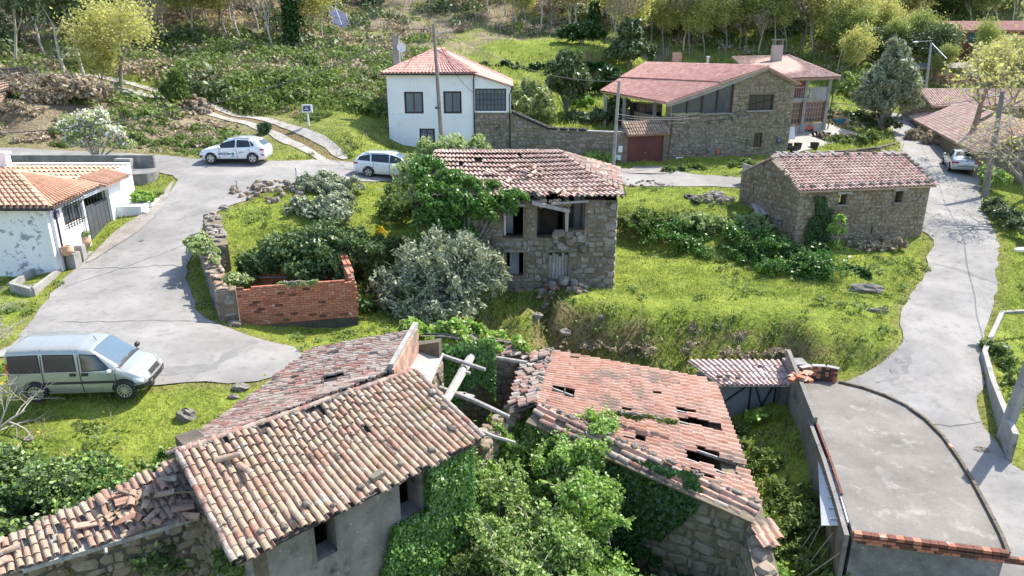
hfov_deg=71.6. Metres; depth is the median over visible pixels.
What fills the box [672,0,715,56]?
tree
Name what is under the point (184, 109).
overhead cable
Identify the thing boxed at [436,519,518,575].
bramble mass
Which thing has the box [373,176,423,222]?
bramble bush
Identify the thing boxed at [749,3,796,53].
tree
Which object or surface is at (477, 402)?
roof beam
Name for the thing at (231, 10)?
tree
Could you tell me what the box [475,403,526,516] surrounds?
wall stub
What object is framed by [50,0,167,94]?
spring tree
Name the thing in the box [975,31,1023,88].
tree
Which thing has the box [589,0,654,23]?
tree
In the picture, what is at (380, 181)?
verge weeds
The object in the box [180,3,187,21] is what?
tree
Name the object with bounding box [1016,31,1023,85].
tree
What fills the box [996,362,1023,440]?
utility pole
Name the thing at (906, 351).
repair patch
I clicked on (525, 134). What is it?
garden wall
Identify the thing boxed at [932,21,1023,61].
brick house
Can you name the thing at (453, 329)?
ivy mass
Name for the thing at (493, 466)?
shrub clump
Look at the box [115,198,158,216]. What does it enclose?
planter
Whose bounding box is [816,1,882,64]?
tree
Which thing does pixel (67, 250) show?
plant pot
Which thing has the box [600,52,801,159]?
stone house
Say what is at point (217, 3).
tree
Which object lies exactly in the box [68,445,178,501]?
laurel bush
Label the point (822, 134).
patio plants
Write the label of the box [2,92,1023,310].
meadow grass
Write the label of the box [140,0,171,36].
tree
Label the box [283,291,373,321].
climbing weeds
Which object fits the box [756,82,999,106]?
overhead cable
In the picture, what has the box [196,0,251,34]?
tree
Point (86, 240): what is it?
plant pot
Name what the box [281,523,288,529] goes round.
rock
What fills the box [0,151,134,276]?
white cottage
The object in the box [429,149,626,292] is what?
ruined house
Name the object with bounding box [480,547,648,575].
shrub mass
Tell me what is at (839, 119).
wheelbarrow
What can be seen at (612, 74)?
dark bush
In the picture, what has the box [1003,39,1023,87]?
tree
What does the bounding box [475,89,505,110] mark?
window
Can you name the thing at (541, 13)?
tree
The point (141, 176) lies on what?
planter wall
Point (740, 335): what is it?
dry bush
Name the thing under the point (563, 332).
rock
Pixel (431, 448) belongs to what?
rock
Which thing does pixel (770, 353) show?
bank scrub
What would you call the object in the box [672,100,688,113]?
window
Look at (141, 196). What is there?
leafy bush
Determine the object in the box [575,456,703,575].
wall ivy
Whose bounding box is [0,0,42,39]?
tree
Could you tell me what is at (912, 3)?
tree
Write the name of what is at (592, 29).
bush
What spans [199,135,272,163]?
crossover car
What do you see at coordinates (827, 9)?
tree
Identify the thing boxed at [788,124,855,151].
patio
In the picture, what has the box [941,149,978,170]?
saloon car
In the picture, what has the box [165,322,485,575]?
tiled ruin
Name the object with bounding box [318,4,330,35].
tree
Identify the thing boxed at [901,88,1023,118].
lane house
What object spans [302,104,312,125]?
street sign
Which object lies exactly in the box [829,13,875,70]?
tree
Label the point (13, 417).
bare shrub
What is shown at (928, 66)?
street lamp
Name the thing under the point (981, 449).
rock
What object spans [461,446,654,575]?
bramble mass
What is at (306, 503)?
rock
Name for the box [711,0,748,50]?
tree
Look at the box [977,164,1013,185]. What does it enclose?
yellow bush
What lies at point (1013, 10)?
tree
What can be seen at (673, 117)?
overhead cable
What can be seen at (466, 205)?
ivy mass
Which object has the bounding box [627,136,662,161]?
door
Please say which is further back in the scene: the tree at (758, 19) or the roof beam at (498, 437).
the tree at (758, 19)
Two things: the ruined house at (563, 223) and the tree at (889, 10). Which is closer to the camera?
the ruined house at (563, 223)
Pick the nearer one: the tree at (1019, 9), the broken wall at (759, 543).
the broken wall at (759, 543)
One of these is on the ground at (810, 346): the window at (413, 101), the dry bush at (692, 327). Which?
the dry bush at (692, 327)
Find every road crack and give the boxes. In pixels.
[65,320,225,324]
[83,265,179,268]
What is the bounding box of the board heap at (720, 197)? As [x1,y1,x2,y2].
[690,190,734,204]
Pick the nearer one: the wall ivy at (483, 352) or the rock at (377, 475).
the rock at (377, 475)
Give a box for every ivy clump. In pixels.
[182,230,220,265]
[207,548,243,575]
[221,271,254,284]
[276,279,317,287]
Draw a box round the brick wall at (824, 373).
[799,364,839,383]
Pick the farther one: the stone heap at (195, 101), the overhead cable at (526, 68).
the stone heap at (195, 101)
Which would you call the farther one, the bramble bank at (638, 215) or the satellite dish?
the satellite dish
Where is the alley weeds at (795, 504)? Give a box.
[732,421,850,575]
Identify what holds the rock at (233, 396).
on the ground at (810, 346)
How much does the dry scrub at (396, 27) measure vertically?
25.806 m
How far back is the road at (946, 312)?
29.09 m
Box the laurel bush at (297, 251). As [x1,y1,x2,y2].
[231,216,388,287]
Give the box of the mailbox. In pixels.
[618,146,622,151]
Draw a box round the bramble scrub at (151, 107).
[0,0,967,145]
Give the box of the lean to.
[818,457,848,525]
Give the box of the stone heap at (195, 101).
[178,94,215,114]
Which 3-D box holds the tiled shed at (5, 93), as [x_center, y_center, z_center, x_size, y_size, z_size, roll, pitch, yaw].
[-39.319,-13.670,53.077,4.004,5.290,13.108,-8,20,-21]
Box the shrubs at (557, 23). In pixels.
[538,21,598,39]
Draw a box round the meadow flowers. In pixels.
[0,185,1018,451]
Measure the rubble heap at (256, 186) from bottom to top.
0.900 m
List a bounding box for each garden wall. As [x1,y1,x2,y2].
[10,155,155,167]
[511,113,625,162]
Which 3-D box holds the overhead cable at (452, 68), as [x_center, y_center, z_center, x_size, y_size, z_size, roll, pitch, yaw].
[-3.943,-15.502,49.461,0.040,3.947,5.964,7,20,19]
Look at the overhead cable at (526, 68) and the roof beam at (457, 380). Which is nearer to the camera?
the roof beam at (457, 380)
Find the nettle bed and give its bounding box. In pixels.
[763,509,794,575]
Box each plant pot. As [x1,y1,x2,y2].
[60,244,73,255]
[81,230,91,246]
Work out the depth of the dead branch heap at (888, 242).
37.26 m
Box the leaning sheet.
[789,127,794,138]
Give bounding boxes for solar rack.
[328,4,351,30]
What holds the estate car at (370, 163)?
on the road at (139, 293)
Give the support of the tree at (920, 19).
on the ground at (810, 346)
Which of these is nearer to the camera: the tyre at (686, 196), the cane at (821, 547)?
the cane at (821, 547)
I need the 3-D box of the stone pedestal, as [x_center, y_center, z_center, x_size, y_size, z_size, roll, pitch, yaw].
[-19.350,-1.453,31.863,0.350,1.000,0.300,0,19,0]
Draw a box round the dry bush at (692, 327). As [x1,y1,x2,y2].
[687,319,701,333]
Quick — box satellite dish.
[397,42,405,58]
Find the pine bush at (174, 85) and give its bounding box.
[157,67,190,106]
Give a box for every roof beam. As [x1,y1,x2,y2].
[438,386,509,418]
[443,354,485,370]
[444,354,474,400]
[479,428,515,443]
[496,356,526,363]
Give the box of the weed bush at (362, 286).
[355,280,436,313]
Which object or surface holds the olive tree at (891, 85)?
on the ground at (810, 346)
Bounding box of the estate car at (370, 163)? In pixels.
[353,150,409,176]
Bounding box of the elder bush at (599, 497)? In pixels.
[489,404,635,567]
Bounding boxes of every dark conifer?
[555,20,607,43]
[603,16,657,65]
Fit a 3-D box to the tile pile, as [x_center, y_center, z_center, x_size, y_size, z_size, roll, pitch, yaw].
[10.698,3.300,26.574,0.978,0.957,2.530,5,20,14]
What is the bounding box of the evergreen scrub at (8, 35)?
[0,0,816,104]
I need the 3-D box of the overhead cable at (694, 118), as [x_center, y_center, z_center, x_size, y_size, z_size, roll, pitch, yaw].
[13.899,-12.903,51.332,14.079,1.263,0.040,-7,20,-19]
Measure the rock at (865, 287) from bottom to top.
0.567 m
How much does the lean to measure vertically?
2.105 m
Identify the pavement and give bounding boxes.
[87,181,173,261]
[622,166,666,173]
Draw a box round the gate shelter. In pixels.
[687,359,790,416]
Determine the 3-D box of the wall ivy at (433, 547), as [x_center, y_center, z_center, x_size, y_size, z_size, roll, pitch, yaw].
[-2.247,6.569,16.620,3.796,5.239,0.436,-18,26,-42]
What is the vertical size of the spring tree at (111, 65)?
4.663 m
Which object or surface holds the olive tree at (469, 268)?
on the ground at (810, 346)
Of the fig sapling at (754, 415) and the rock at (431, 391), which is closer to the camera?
the rock at (431, 391)
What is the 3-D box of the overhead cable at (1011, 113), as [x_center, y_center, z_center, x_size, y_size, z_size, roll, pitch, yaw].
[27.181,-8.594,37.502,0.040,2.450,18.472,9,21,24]
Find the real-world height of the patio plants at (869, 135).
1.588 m
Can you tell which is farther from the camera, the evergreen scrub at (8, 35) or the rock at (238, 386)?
the evergreen scrub at (8, 35)
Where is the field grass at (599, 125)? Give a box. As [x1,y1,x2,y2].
[0,0,1023,151]
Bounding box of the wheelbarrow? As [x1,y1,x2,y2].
[831,115,845,126]
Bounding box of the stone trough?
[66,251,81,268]
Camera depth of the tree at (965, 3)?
106.57 m
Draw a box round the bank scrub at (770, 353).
[557,337,786,360]
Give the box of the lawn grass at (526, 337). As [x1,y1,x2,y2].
[0,225,1023,573]
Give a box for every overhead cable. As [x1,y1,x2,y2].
[0,49,372,133]
[321,11,425,29]
[436,37,472,91]
[448,32,610,81]
[618,98,783,119]
[618,106,731,117]
[618,114,748,122]
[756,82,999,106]
[1003,93,1023,134]
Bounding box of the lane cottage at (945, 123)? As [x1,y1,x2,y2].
[908,100,1023,183]
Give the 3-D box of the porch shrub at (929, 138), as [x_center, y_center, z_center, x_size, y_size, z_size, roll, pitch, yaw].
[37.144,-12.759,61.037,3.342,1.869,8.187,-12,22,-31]
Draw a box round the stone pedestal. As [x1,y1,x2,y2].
[73,244,86,261]
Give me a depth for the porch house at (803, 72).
61.98 m
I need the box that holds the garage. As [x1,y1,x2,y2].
[622,120,670,162]
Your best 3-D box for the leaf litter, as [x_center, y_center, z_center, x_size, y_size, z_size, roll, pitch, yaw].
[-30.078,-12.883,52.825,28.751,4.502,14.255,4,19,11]
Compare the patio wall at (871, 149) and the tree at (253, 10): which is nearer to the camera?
the patio wall at (871, 149)
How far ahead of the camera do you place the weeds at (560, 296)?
30.73 m
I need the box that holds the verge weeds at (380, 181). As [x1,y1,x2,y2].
[18,147,1016,461]
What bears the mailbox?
attached to the garden wall at (525, 134)
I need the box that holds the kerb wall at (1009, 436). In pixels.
[981,309,1023,461]
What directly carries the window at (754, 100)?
in the stone house at (678, 86)
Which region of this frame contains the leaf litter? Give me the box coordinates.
[0,91,304,151]
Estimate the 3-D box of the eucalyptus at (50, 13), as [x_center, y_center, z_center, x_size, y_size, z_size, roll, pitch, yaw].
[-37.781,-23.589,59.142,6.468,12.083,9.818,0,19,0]
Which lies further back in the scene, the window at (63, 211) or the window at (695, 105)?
the window at (695, 105)
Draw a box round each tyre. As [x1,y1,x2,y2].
[684,194,691,199]
[691,197,701,203]
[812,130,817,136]
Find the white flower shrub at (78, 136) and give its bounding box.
[52,104,137,154]
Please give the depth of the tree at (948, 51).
81.63 m
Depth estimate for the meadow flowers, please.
30.86 m
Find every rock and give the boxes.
[23,435,34,441]
[175,408,196,422]
[218,204,228,209]
[227,319,242,326]
[227,394,238,399]
[231,382,249,392]
[246,538,255,543]
[256,528,264,533]
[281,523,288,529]
[302,500,311,506]
[357,483,364,489]
[368,468,385,481]
[427,388,436,394]
[427,446,434,451]
[440,404,447,408]
[448,425,456,431]
[532,312,542,319]
[558,328,570,336]
[849,283,884,292]
[866,307,888,312]
[973,446,990,452]
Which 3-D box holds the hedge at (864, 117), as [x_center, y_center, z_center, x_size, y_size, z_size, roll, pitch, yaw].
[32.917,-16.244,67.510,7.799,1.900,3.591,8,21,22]
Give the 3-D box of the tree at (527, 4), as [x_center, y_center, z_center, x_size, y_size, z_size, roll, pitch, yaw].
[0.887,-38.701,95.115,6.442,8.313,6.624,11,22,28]
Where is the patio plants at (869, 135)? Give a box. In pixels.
[823,127,883,145]
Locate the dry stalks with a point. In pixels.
(518, 294)
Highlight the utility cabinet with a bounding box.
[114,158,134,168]
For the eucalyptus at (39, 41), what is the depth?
73.86 m
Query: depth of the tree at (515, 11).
95.64 m
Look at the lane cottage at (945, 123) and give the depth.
57.95 m
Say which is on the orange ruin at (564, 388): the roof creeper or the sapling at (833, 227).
the roof creeper
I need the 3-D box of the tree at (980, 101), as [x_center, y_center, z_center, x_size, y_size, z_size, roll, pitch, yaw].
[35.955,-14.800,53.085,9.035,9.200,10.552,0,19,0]
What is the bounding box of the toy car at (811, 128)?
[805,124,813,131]
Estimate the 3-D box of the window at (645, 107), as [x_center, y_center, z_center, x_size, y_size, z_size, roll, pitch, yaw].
[10.650,-13.733,56.777,0.050,2.200,3.240,-16,24,-38]
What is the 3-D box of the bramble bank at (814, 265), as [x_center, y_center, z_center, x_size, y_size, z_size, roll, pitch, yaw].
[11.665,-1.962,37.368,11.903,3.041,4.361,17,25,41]
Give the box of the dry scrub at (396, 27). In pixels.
[0,0,1023,131]
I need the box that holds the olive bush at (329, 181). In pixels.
[294,168,365,196]
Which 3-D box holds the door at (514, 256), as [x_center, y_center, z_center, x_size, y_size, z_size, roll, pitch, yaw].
[0.107,-1.188,32.324,0.420,1.110,0.050,0,19,0]
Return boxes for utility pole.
[423,25,447,142]
[612,81,620,164]
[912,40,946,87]
[981,92,1004,197]
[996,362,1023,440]
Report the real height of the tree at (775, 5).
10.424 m
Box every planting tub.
[790,146,797,152]
[794,142,801,149]
[810,142,818,148]
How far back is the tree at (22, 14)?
76.39 m
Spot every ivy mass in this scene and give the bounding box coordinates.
[396,314,531,355]
[406,153,531,244]
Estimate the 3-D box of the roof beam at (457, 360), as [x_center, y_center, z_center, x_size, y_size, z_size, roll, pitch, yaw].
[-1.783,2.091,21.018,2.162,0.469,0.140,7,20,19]
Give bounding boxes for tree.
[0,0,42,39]
[0,4,42,33]
[0,282,28,400]
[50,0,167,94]
[70,41,127,79]
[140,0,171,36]
[161,0,197,30]
[178,0,203,38]
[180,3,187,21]
[194,0,228,34]
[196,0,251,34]
[211,0,258,34]
[234,0,293,42]
[250,0,258,30]
[280,0,300,48]
[296,0,343,21]
[297,11,305,29]
[299,0,340,34]
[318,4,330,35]
[365,219,512,326]
[495,0,536,30]
[511,0,516,25]
[539,0,546,29]
[543,49,593,113]
[550,0,584,30]
[553,0,583,22]
[567,0,586,22]
[587,0,601,37]
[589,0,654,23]
[599,0,649,37]
[632,0,673,41]
[653,0,687,55]
[663,0,696,49]
[670,0,713,56]
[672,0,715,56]
[694,0,734,53]
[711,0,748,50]
[726,2,753,48]
[731,0,798,38]
[743,2,774,50]
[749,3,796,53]
[772,0,812,48]
[791,0,822,51]
[802,0,865,53]
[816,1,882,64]
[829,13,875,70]
[836,18,883,75]
[839,0,886,20]
[848,32,937,130]
[865,23,887,63]
[868,23,920,62]
[869,0,912,32]
[880,9,914,47]
[887,0,910,26]
[898,0,938,17]
[906,2,972,61]
[909,27,927,62]
[911,19,968,82]
[924,39,964,88]
[931,0,974,19]
[941,24,1023,130]
[953,0,976,20]
[953,111,1023,201]
[964,38,999,87]
[965,0,1008,20]
[970,9,1023,87]
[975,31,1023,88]
[983,63,1023,121]
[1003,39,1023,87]
[1012,0,1014,19]
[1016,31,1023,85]
[1017,0,1021,14]
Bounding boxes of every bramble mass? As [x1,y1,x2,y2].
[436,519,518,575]
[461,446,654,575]
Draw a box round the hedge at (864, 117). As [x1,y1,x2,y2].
[827,107,903,128]
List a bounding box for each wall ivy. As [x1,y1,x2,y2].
[212,543,243,575]
[379,446,478,575]
[442,338,497,408]
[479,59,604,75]
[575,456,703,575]
[804,196,834,245]
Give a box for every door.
[510,252,518,273]
[549,252,567,277]
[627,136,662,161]
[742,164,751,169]
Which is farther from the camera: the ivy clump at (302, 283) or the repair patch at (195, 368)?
the ivy clump at (302, 283)
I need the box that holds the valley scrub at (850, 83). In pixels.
[790,0,1023,99]
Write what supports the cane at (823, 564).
on the ground at (810, 346)
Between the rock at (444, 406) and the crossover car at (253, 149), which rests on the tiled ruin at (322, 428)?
the rock at (444, 406)
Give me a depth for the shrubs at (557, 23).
97.05 m
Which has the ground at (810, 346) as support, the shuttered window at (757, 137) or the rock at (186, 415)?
the rock at (186, 415)
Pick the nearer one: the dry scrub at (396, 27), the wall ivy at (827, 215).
the wall ivy at (827, 215)
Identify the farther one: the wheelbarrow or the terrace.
the wheelbarrow
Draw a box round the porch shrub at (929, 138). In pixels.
[903,126,940,144]
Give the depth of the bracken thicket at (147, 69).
64.00 m
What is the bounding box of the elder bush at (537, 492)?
[511,477,643,575]
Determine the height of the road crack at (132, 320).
0.259 m
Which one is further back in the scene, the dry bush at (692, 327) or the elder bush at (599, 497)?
the dry bush at (692, 327)
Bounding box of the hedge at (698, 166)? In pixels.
[660,157,756,172]
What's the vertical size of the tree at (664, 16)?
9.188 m
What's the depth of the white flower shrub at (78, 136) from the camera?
44.21 m
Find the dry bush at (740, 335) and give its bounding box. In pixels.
[731,329,748,343]
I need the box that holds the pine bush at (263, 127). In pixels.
[255,121,271,133]
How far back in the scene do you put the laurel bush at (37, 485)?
15.94 m
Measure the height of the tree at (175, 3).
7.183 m
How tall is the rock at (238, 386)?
0.380 m
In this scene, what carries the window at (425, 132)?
in the white house at (412, 103)
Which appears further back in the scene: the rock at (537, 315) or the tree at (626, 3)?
the tree at (626, 3)
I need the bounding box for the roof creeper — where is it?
[605,409,677,424]
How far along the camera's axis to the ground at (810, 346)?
31.61 m
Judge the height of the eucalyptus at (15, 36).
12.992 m
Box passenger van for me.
[4,331,163,402]
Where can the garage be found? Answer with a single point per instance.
(643, 141)
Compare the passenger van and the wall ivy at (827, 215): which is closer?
the passenger van
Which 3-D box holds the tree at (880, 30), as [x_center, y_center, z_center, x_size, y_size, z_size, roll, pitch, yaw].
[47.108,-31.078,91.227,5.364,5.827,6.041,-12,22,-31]
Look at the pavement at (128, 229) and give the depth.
34.65 m
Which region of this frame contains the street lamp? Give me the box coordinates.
[1014,247,1023,251]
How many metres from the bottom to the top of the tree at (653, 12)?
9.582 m
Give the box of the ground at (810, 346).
[0,0,1023,575]
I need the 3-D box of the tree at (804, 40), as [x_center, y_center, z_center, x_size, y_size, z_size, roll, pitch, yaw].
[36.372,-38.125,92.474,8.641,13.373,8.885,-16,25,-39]
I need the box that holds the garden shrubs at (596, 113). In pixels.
[560,95,629,123]
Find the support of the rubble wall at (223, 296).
on the ground at (810, 346)
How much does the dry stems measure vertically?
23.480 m
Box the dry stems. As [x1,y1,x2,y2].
[0,0,1022,124]
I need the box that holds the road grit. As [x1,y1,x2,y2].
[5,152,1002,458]
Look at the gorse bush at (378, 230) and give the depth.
36.07 m
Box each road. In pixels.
[0,147,740,384]
[836,106,1023,575]
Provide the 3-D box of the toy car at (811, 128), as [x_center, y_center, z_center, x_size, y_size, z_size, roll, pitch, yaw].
[25.812,-13.993,61.971,0.950,0.610,0.600,0,19,0]
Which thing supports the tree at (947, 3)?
on the ground at (810, 346)
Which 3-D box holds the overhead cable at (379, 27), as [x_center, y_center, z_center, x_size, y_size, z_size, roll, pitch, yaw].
[-12.693,-23.076,60.534,0.040,2.435,34.920,-9,21,-24]
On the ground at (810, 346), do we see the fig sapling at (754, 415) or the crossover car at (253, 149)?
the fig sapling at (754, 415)
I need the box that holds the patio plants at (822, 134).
[817,130,855,138]
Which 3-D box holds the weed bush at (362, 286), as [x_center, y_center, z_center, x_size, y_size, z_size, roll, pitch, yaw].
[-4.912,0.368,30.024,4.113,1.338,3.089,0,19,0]
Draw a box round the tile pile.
[781,358,813,383]
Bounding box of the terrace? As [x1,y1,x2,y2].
[785,349,1023,575]
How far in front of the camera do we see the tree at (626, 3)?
76.38 m
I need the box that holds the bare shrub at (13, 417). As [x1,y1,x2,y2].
[0,371,63,447]
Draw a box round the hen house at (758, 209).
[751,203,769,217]
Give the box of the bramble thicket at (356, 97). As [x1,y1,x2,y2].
[139,20,430,118]
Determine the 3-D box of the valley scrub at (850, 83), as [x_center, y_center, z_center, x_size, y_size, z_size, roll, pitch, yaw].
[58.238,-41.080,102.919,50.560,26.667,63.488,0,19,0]
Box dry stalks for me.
[0,104,1023,557]
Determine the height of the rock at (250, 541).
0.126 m
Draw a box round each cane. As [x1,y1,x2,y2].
[807,552,839,575]
[809,533,832,563]
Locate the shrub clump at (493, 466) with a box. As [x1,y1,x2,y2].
[474,408,532,478]
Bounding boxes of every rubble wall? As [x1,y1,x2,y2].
[196,234,239,321]
[202,212,231,272]
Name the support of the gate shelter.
on the ground at (810, 346)
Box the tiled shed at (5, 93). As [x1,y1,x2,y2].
[0,66,28,116]
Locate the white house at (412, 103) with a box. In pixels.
[380,36,513,148]
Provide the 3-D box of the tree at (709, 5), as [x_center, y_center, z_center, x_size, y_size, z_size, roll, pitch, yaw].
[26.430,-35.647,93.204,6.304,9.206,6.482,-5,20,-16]
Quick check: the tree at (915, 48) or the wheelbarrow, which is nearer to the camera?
the wheelbarrow
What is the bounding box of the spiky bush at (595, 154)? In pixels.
[584,149,618,163]
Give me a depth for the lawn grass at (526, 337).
29.04 m
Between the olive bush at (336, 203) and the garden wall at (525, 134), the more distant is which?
the garden wall at (525, 134)
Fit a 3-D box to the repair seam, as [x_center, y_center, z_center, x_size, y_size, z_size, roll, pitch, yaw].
[22.388,-0.729,35.004,0.432,0.224,3.052,-11,22,-30]
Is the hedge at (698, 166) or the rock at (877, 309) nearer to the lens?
the rock at (877, 309)
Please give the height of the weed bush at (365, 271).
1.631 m
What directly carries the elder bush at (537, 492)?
on the ground at (810, 346)
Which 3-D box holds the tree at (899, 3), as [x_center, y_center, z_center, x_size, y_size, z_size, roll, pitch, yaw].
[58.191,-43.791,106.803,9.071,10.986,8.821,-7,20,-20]
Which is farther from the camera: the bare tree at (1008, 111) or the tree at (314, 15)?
the tree at (314, 15)
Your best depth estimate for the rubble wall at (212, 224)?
31.18 m
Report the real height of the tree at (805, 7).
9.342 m
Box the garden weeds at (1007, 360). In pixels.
[977,336,1023,409]
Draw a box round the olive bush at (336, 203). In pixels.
[283,190,356,222]
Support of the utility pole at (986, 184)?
on the ground at (810, 346)
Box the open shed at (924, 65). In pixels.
[914,62,984,86]
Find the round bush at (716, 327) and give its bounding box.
[711,318,722,329]
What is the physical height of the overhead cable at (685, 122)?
0.442 m
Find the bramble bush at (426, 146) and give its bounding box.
[390,132,492,203]
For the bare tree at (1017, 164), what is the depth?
40.86 m
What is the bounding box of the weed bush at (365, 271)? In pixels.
[352,231,406,282]
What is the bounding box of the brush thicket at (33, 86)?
[0,67,114,103]
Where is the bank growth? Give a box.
[113,114,889,462]
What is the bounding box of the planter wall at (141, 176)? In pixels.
[131,166,158,184]
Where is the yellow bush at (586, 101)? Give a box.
[568,95,595,108]
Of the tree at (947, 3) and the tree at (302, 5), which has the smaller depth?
the tree at (302, 5)
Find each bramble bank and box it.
[616,204,697,231]
[630,210,852,284]
[676,210,776,233]
[736,231,802,256]
[776,240,873,279]
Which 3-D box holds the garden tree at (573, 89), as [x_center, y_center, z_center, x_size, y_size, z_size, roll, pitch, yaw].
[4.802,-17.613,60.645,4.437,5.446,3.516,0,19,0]
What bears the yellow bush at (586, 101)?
on the ground at (810, 346)
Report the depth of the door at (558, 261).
32.31 m
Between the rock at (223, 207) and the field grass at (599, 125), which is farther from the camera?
the field grass at (599, 125)
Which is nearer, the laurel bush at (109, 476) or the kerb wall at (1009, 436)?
the laurel bush at (109, 476)
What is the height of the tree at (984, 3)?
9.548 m
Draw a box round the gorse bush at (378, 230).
[375,226,386,234]
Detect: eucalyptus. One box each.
[0,0,30,62]
[0,0,106,72]
[24,0,105,75]
[29,9,45,55]
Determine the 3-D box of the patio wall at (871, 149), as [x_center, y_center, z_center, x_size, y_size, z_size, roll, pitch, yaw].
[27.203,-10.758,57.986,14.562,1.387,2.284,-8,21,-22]
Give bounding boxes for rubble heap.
[229,179,313,203]
[535,276,588,309]
[622,179,673,188]
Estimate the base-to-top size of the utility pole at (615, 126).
6.552 m
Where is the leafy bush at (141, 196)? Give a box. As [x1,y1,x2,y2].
[129,189,155,202]
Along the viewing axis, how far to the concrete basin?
29.19 m
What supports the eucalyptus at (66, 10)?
on the ground at (810, 346)
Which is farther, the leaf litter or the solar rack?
the solar rack
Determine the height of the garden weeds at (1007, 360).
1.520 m
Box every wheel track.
[80,73,347,158]
[98,81,328,159]
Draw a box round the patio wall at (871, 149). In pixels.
[788,142,899,152]
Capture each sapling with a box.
[744,407,772,423]
[825,214,849,250]
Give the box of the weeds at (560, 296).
[0,134,1023,574]
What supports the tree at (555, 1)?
on the ground at (810, 346)
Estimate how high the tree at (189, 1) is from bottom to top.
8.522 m
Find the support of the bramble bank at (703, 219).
on the ground at (810, 346)
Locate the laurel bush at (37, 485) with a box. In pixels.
[0,436,190,575]
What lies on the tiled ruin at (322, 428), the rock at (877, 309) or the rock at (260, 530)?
the rock at (260, 530)
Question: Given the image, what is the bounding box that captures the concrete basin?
[9,268,61,296]
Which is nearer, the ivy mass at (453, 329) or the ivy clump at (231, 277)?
the ivy mass at (453, 329)
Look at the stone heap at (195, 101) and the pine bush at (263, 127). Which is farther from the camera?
the stone heap at (195, 101)
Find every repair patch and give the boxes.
[159,339,258,375]
[876,339,912,384]
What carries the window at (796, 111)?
in the porch house at (803, 72)
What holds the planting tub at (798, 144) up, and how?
on the patio
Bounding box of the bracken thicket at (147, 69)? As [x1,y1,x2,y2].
[105,24,420,102]
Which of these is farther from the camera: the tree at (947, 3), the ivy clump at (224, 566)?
the tree at (947, 3)
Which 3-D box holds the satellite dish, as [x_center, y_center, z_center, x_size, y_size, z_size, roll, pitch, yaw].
[-8.514,-18.293,54.645,0.739,1.219,0.172,-11,22,-28]
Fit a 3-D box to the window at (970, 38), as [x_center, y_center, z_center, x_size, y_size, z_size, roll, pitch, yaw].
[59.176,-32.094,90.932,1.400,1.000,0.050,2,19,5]
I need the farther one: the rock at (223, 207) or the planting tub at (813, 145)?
the planting tub at (813, 145)
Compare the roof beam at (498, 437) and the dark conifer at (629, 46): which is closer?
the roof beam at (498, 437)
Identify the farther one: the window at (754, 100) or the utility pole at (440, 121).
the window at (754, 100)
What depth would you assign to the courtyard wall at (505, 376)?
23.12 m
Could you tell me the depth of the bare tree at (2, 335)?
20.13 m
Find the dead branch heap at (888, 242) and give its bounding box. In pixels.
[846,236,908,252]
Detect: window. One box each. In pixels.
[61,201,79,224]
[404,92,423,113]
[419,129,434,142]
[443,91,461,113]
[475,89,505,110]
[538,203,573,234]
[629,101,661,120]
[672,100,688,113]
[688,95,703,112]
[703,90,718,112]
[717,84,733,111]
[748,94,772,109]
[753,133,761,146]
[791,102,801,124]
[804,101,824,123]
[967,33,977,41]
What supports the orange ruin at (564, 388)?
on the ground at (810, 346)
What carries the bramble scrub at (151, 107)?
on the ground at (810, 346)
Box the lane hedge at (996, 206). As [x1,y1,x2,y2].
[979,196,1023,237]
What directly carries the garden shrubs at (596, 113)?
on the ground at (810, 346)
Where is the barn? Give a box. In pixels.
[738,152,937,244]
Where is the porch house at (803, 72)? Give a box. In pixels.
[732,39,841,132]
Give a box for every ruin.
[0,458,209,575]
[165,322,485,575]
[236,250,358,327]
[507,347,765,575]
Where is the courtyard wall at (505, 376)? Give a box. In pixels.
[449,340,542,424]
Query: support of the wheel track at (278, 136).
on the ground at (810, 346)
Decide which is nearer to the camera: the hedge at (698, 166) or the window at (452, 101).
the hedge at (698, 166)
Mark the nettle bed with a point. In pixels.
(782, 571)
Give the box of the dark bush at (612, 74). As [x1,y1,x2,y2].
[586,64,622,95]
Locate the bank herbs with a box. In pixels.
[0,92,342,154]
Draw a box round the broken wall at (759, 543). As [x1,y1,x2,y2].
[737,517,784,575]
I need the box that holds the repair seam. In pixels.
[935,263,998,283]
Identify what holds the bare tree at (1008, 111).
on the ground at (810, 346)

